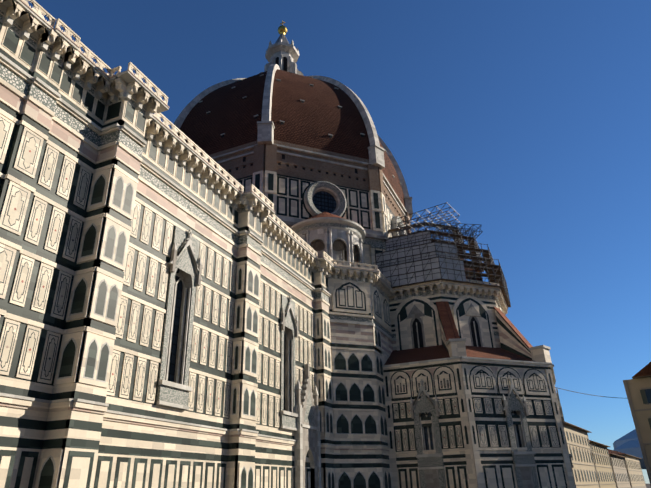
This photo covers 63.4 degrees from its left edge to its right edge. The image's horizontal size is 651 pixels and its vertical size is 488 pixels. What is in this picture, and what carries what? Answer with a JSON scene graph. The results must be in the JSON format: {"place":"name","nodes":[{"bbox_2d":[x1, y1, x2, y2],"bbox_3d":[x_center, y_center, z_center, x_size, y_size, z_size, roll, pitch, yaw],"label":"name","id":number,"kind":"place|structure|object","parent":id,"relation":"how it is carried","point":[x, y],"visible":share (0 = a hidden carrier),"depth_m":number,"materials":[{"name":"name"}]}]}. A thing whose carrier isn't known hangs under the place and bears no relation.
{"place":"outdoors","nodes":[
{"label":"outdoors","id":0,"kind":"place"},
{"bbox_2d":[0,0,321,487],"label":"nave wall","id":1,"kind":"structure","parent":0,"point":[157,267],"depth_m":38.25,"materials":[{"name":"white stone"}]},
{"bbox_2d":[27,0,650,483],"label":"sky","id":2,"kind":"structure","parent":0,"point":[530,119],"materials":[{"name":"blue"}]},
{"bbox_2d":[313,251,393,487],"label":"corner pier","id":3,"kind":"structure","parent":0,"point":[352,302],"depth_m":68.57,"materials":[{"name":"stone"}]},
{"bbox_2d":[382,258,575,487],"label":"apse","id":4,"kind":"structure","parent":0,"point":[471,394],"depth_m":69.79,"materials":[{"name":"stone"}]},
{"bbox_2d":[375,202,510,306],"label":"scaffolding","id":5,"kind":"object","parent":4,"relation":"on","point":[479,263],"visible":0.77,"depth_m":86.63,"materials":[{"name":"grey metal"}]},
{"bbox_2d":[376,231,465,286],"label":"scaffold sheeting","id":6,"kind":"object","parent":5,"relation":"on","point":[437,275],"visible":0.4,"depth_m":83.26,"materials":[{"name":"grey fabric"}]},
{"bbox_2d":[555,387,616,397],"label":"overhead cable","id":7,"kind":"object","parent":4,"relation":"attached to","point":[587,394],"visible":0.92,"depth_m":79.79,"materials":[{"name":"black plastic"}]},
{"bbox_2d":[563,362,650,487],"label":"buildings","id":8,"kind":"structure","parent":0,"point":[596,464],"depth_m":155.11,"materials":[{"name":"paint"}]},
{"bbox_2d":[613,429,645,468],"bbox_3d":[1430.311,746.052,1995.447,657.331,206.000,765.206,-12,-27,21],"label":"hill","id":9,"kind":"structure","parent":0,"point":[628,443],"depth_m":1833.10,"materials":[{"name":"blue"}]},
{"bbox_3d":[-37.756,-3.641,39.624,41.000,47.000,95.000,-12,-27,21],"label":"nave","id":10,"kind":"object","parent":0,"visible":0},
{"bbox_2d":[207,140,411,244],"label":"drum","id":11,"kind":"object","parent":10,"relation":"on","point":[294,183],"visible":0.21,"depth_m":89.99,"materials":[{"name":"stone"}]},
{"bbox_2d":[171,64,412,218],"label":"dome","id":12,"kind":"structure","parent":11,"relation":"on","point":[272,104],"depth_m":98.06,"materials":[{"name":"tile"}]},
{"bbox_2d":[264,21,302,74],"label":"lantern","id":13,"kind":"object","parent":12,"relation":"on","point":[282,53],"visible":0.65,"depth_m":130.95,"materials":[{"name":"white stone"}]},
{"bbox_2d":[289,212,385,268],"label":"exedra","id":14,"kind":"object","parent":11,"relation":"attached to","point":[320,233],"visible":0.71,"depth_m":80.62,"materials":[{"name":"stone"}]}
]}

